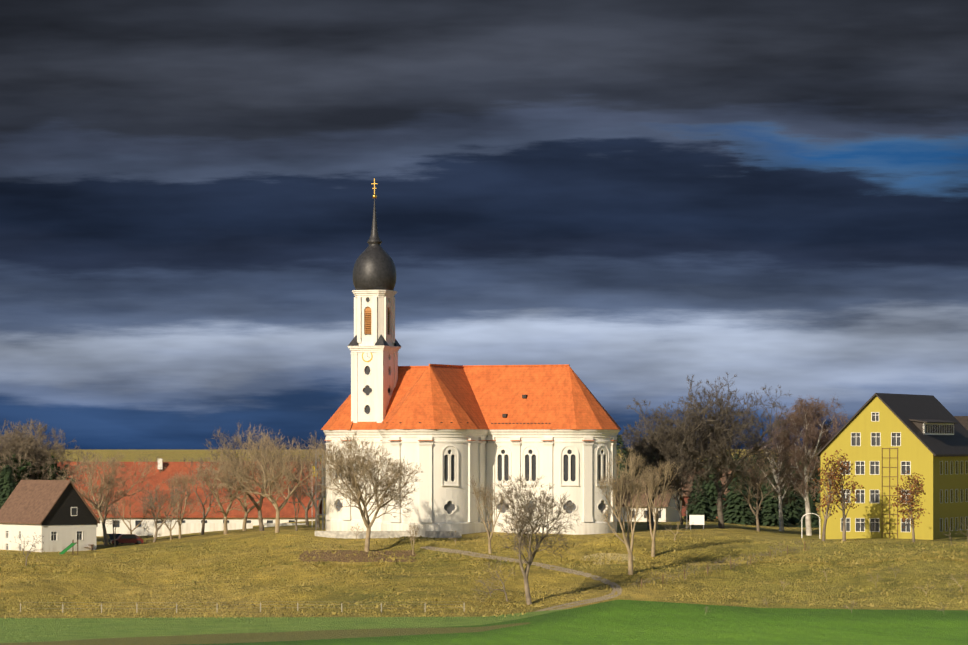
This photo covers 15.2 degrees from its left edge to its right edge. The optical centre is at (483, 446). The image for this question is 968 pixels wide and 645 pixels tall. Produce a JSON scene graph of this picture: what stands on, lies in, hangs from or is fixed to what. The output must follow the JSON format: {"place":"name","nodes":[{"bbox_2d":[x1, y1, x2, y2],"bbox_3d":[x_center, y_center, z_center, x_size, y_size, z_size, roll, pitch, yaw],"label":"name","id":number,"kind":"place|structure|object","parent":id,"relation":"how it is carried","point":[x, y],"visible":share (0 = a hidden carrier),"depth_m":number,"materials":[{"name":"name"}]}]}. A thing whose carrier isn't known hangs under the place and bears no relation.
{"place":"outdoors","nodes":[
{"label":"outdoors","id":0,"kind":"place"},
{"bbox_2d":[354,352,393,421],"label":"tower shaft","id":1,"kind":"object","parent":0,"point":[363,381],"visible":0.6,"depth_m":472.69,"materials":[{"name":"white paint"}]},
{"bbox_2d":[356,297,391,342],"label":"belfry wall","id":2,"kind":"structure","parent":1,"relation":"on","point":[367,338],"depth_m":472.57,"materials":[{"name":"white paint"}]},
{"bbox_2d":[365,307,389,333],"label":"tower louvres","id":3,"kind":"object","parent":2,"relation":"in","point":[367,319],"visible":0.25,"depth_m":472.80,"materials":[{"name":"brown wood"}]},
{"bbox_2d":[348,297,400,413],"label":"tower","id":4,"kind":"structure","parent":0,"point":[381,341],"depth_m":472.67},
{"bbox_2d":[378,429,488,536],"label":"church transept walls","id":5,"kind":"structure","parent":0,"point":[457,520],"depth_m":458.53,"materials":[{"name":"white paint"}]},
{"bbox_2d":[324,440,617,440],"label":"church trim","id":6,"kind":"structure","parent":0,"point":[474,440],"depth_m":461.80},
{"bbox_2d":[323,429,619,534],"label":"church walls","id":7,"kind":"structure","parent":0,"point":[562,438],"depth_m":463.04,"materials":[{"name":"white paint"}]},
{"bbox_2d":[325,445,616,514],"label":"church frames","id":8,"kind":"structure","parent":7,"relation":"attached to","point":[510,474],"depth_m":462.43,"materials":[{"name":"white paint"}]},
{"bbox_2d":[336,449,604,480],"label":"arched window","id":9,"kind":"structure","parent":8,"relation":"in","point":[565,467],"depth_m":462.94,"materials":[{"name":"black glass"}]},
{"bbox_2d":[336,500,605,513],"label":"quatrefoil window","id":10,"kind":"structure","parent":7,"relation":"in","point":[449,507],"depth_m":461.67,"materials":[{"name":"black glass"}]},
{"bbox_2d":[321,365,621,429],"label":"church roof","id":11,"kind":"structure","parent":7,"relation":"on","point":[433,397],"depth_m":465.02,"materials":[{"name":"orange tile"}]},
{"bbox_2d":[383,422,550,423],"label":"snow guards","id":12,"kind":"object","parent":11,"relation":"on","point":[491,423],"visible":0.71,"depth_m":462.77,"materials":[{"name":"metal"}]},
{"bbox_2d":[398,364,569,367],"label":"ridge caps","id":13,"kind":"object","parent":11,"relation":"on","point":[479,365],"visible":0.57,"depth_m":471.02,"materials":[{"name":"orange tile"}]},
{"bbox_2d":[502,395,526,416],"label":"roof hatches","id":14,"kind":"object","parent":11,"relation":"on","point":[506,415],"visible":0.52,"depth_m":465.20,"materials":[{"name":"grey metal"}]},
{"bbox_2d":[0,449,967,644],"bbox_3d":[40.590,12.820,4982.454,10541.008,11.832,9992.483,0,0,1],"label":"ground","id":15,"kind":"structure","parent":0,"point":[617,614],"depth_m":413.38,"materials":[{"name":"plant"}]},
{"bbox_2d":[0,449,74,497],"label":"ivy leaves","id":16,"kind":"object","parent":15,"relation":"on","point":[24,470],"visible":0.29,"depth_m":498.99,"materials":[{"name":"green plant"}]},
{"bbox_2d":[0,523,95,551],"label":"house walls","id":17,"kind":"structure","parent":15,"relation":"on","point":[66,535],"depth_m":467.27,"materials":[{"name":"white paint"}]},
{"bbox_2d":[5,530,82,550],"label":"house frames","id":18,"kind":"structure","parent":17,"relation":"in","point":[53,534],"depth_m":467.90,"materials":[{"name":"white wood"}]},
{"bbox_2d":[7,531,81,549],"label":"windows","id":19,"kind":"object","parent":18,"relation":"in","point":[79,535],"visible":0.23,"depth_m":468.26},
{"bbox_2d":[0,480,99,523],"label":"house roof","id":20,"kind":"structure","parent":17,"relation":"on","point":[30,501],"depth_m":469.29,"materials":[{"name":"brown tile"}]},
{"bbox_2d":[41,484,96,524],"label":"gable wall","id":21,"kind":"structure","parent":20,"relation":"attached to","point":[60,511],"depth_m":467.01,"materials":[{"name":"black wood"}]},
{"bbox_2d":[71,508,76,514],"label":"gable window","id":22,"kind":"structure","parent":21,"relation":"in","point":[73,511],"depth_m":467.41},
{"bbox_2d":[59,542,76,553],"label":"slide chute","id":23,"kind":"object","parent":15,"relation":"on","point":[72,544],"visible":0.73,"depth_m":461.24,"materials":[{"name":"green plastic"}]},
{"bbox_2d":[72,540,77,554],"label":"slide frame","id":24,"kind":"object","parent":15,"relation":"on","point":[73,547],"visible":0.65,"depth_m":461.80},
{"bbox_2d":[103,534,119,541],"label":"car","id":25,"kind":"object","parent":15,"relation":"on","point":[112,537],"depth_m":484.48,"materials":[{"name":"metal"}]},
{"bbox_2d":[112,540,140,544],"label":"red car tyres","id":26,"kind":"object","parent":15,"relation":"on","point":[137,542],"visible":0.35,"depth_m":477.24,"materials":[{"name":"rubber"}]},
{"bbox_2d":[110,534,142,542],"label":"car","id":27,"kind":"object","parent":15,"relation":"on","point":[118,539],"visible":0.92,"depth_m":476.99,"materials":[{"name":"red metal"}]},
{"bbox_2d":[120,535,139,538],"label":"car windows","id":28,"kind":"structure","parent":27,"relation":"attached to","point":[129,537],"depth_m":476.98,"materials":[{"name":"black glass"}]},
{"bbox_2d":[96,518,314,535],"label":"farm walls","id":29,"kind":"structure","parent":15,"relation":"on","point":[123,529],"depth_m":530.70,"materials":[{"name":"white paint"}]},
{"bbox_2d":[55,462,321,517],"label":"barn roof","id":30,"kind":"structure","parent":29,"relation":"on","point":[268,509],"depth_m":533.64,"materials":[{"name":"red tile"}]},
{"bbox_2d":[158,459,162,468],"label":"chimney","id":31,"kind":"object","parent":30,"relation":"on","point":[160,462],"visible":0.79,"depth_m":536.87,"materials":[{"name":"white paint"}]},
{"bbox_2d":[96,520,294,526],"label":"windows","id":32,"kind":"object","parent":29,"relation":"in","point":[137,522],"depth_m":530.89,"materials":[{"name":"black glass"}]},
{"bbox_2d":[153,523,305,536],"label":"yard wall","id":33,"kind":"structure","parent":15,"relation":"on","point":[186,528],"depth_m":513.51,"materials":[{"name":"white paint"}]},
{"bbox_2d":[20,603,464,612],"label":"fence posts","id":34,"kind":"object","parent":15,"relation":"on","point":[260,607],"visible":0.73,"depth_m":394.18,"materials":[{"name":"brown wood"}]},
{"bbox_2d":[47,601,463,608],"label":"fence wire","id":35,"kind":"object","parent":34,"relation":"attached to","point":[194,602],"visible":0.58,"depth_m":394.00,"materials":[{"name":"metal"}]},
{"bbox_2d":[315,450,325,529],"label":"scaffold","id":36,"kind":"object","parent":15,"relation":"on","point":[322,499],"visible":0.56,"depth_m":479.52,"materials":[{"name":"brown metal"}]},
{"bbox_2d":[347,290,400,427],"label":"tower trim","id":37,"kind":"structure","parent":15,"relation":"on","point":[366,348],"depth_m":472.63,"materials":[{"name":"white paint"}]},
{"bbox_2d":[353,199,395,289],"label":"onion dome","id":38,"kind":"structure","parent":37,"relation":"on","point":[374,268],"depth_m":472.49,"materials":[{"name":"black metal"}]},
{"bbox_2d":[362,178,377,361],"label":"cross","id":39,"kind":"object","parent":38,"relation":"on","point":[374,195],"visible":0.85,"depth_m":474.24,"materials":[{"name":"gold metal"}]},
{"bbox_2d":[315,531,461,538],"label":"retaining wall","id":40,"kind":"structure","parent":15,"relation":"on","point":[379,534],"depth_m":457.28,"materials":[{"name":"stone"}]},
{"bbox_2d":[0,458,820,527],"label":"conifers","id":41,"kind":"object","parent":15,"relation":"on","point":[736,510],"visible":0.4,"depth_m":539.94,"materials":[{"name":"green plant"}]},
{"bbox_2d":[0,420,924,604],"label":"bare trees","id":42,"kind":"object","parent":15,"relation":"on","point":[16,444],"visible":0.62,"depth_m":485.62,"materials":[{"name":"brown plant"}]},
{"bbox_2d":[813,449,929,527],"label":"brown leaves","id":43,"kind":"object","parent":42,"relation":"on","point":[834,477],"visible":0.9,"depth_m":470.35,"materials":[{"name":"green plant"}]},
{"bbox_2d":[325,437,616,522],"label":"pilasters","id":44,"kind":"object","parent":15,"relation":"on","point":[425,485],"visible":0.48,"depth_m":461.67,"materials":[{"name":"white paint"}]},
{"bbox_2d":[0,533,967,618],"bbox_3d":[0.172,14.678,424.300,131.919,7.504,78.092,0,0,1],"label":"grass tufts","id":45,"kind":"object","parent":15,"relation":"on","point":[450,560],"visible":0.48,"depth_m":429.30,"materials":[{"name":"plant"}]},
{"bbox_2d":[58,424,966,592],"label":"bare trees","id":46,"kind":"object","parent":15,"relation":"on","point":[351,477],"visible":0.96,"depth_m":442.25,"materials":[{"name":"brown plant"}]},
{"bbox_2d":[321,435,820,502],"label":"woods","id":47,"kind":"object","parent":15,"relation":"on","point":[622,466],"depth_m":768.61,"materials":[{"name":"green plant"}]},
{"bbox_2d":[617,492,680,521],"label":"white house walls","id":48,"kind":"structure","parent":15,"relation":"on","point":[670,514],"depth_m":525.15,"materials":[{"name":"white paint"}]},
{"bbox_2d":[616,510,660,517],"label":"windows","id":49,"kind":"structure","parent":48,"relation":"in","point":[644,514],"depth_m":524.63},
{"bbox_2d":[616,478,685,506],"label":"roof","id":50,"kind":"structure","parent":48,"relation":"on","point":[664,502],"depth_m":525.06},
{"bbox_2d":[681,496,724,517],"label":"red barn walls","id":51,"kind":"structure","parent":15,"relation":"on","point":[686,498],"depth_m":564.35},
{"bbox_2d":[662,469,754,495],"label":"red barn roof","id":52,"kind":"structure","parent":51,"relation":"on","point":[687,489],"depth_m":565.26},
{"bbox_2d":[617,372,790,528],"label":"bark oak trees","id":53,"kind":"object","parent":15,"relation":"on","point":[670,443],"visible":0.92,"depth_m":486.66,"materials":[{"name":"brown plant"}]},
{"bbox_2d":[641,541,804,587],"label":"fence posts","id":54,"kind":"object","parent":15,"relation":"on","point":[730,563],"visible":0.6,"depth_m":427.81,"materials":[{"name":"brown wood"}]},
{"bbox_2d":[740,395,849,535],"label":"bare tree","id":55,"kind":"object","parent":15,"relation":"on","point":[787,443],"visible":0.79,"depth_m":497.36,"materials":[{"name":"brown plant"}]},
{"bbox_2d":[631,518,967,614],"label":"fallen leaves","id":56,"kind":"object","parent":15,"relation":"on","point":[684,575],"visible":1,"depth_m":425.87,"materials":[{"name":"brown plant"}]},
{"bbox_2d":[801,513,819,538],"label":"arch","id":57,"kind":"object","parent":15,"relation":"on","point":[801,524],"visible":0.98,"depth_m":485.43,"materials":[{"name":"white metal"}]},
{"bbox_2d":[821,396,967,539],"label":"yellow walls","id":58,"kind":"structure","parent":15,"relation":"on","point":[919,455],"depth_m":483.05,"materials":[{"name":"paint"}]},
{"bbox_2d":[882,448,897,537],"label":"trellis","id":59,"kind":"object","parent":58,"relation":"attached to","point":[889,476],"visible":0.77,"depth_m":482.04,"materials":[{"name":"brown wood"}]},
{"bbox_2d":[816,393,967,456],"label":"roof","id":60,"kind":"structure","parent":58,"relation":"on","point":[904,408],"depth_m":489.72,"materials":[{"name":"black tile"}]},
{"bbox_2d":[842,413,966,531],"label":"window panes","id":61,"kind":"object","parent":58,"relation":"attached to","point":[874,469],"visible":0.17,"depth_m":483.28,"materials":[{"name":"grey glass"}]},
{"bbox_2d":[842,412,967,531],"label":"window frames","id":62,"kind":"structure","parent":58,"relation":"attached to","point":[860,465],"depth_m":483.71,"materials":[{"name":"white wood"}]},
{"bbox_2d":[909,419,957,433],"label":"roof dormer","id":63,"kind":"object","parent":58,"relation":"on","point":[919,424],"depth_m":485.04,"materials":[{"name":"grey metal"}]},
{"bbox_2d":[923,423,953,434],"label":"yellow dormer wall","id":64,"kind":"structure","parent":58,"relation":"attached to","point":[932,424],"depth_m":489.39,"materials":[{"name":"white"}]},
{"bbox_2d":[925,424,953,432],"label":"dormer window","id":65,"kind":"structure","parent":64,"relation":"attached to","point":[940,428],"depth_m":490.15,"materials":[{"name":"grey glass"}]},
{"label":"yellow walls","id":66,"kind":"object","parent":15,"relation":"on","visible":0},
{"bbox_2d":[954,416,967,429],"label":"roof","id":67,"kind":"structure","parent":66,"relation":"on","point":[963,420],"depth_m":540.74,"materials":[{"name":"brown tile"}]},
{"bbox_2d":[0,0,967,449],"label":"sky","id":68,"kind":"structure","parent":0,"point":[640,197],"materials":[{"name":"blue"}]},
{"bbox_2d":[689,515,703,524],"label":"sign board","id":69,"kind":"object","parent":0,"point":[696,519],"visible":1,"depth_m":478.09,"materials":[{"name":"white"}]}
]}

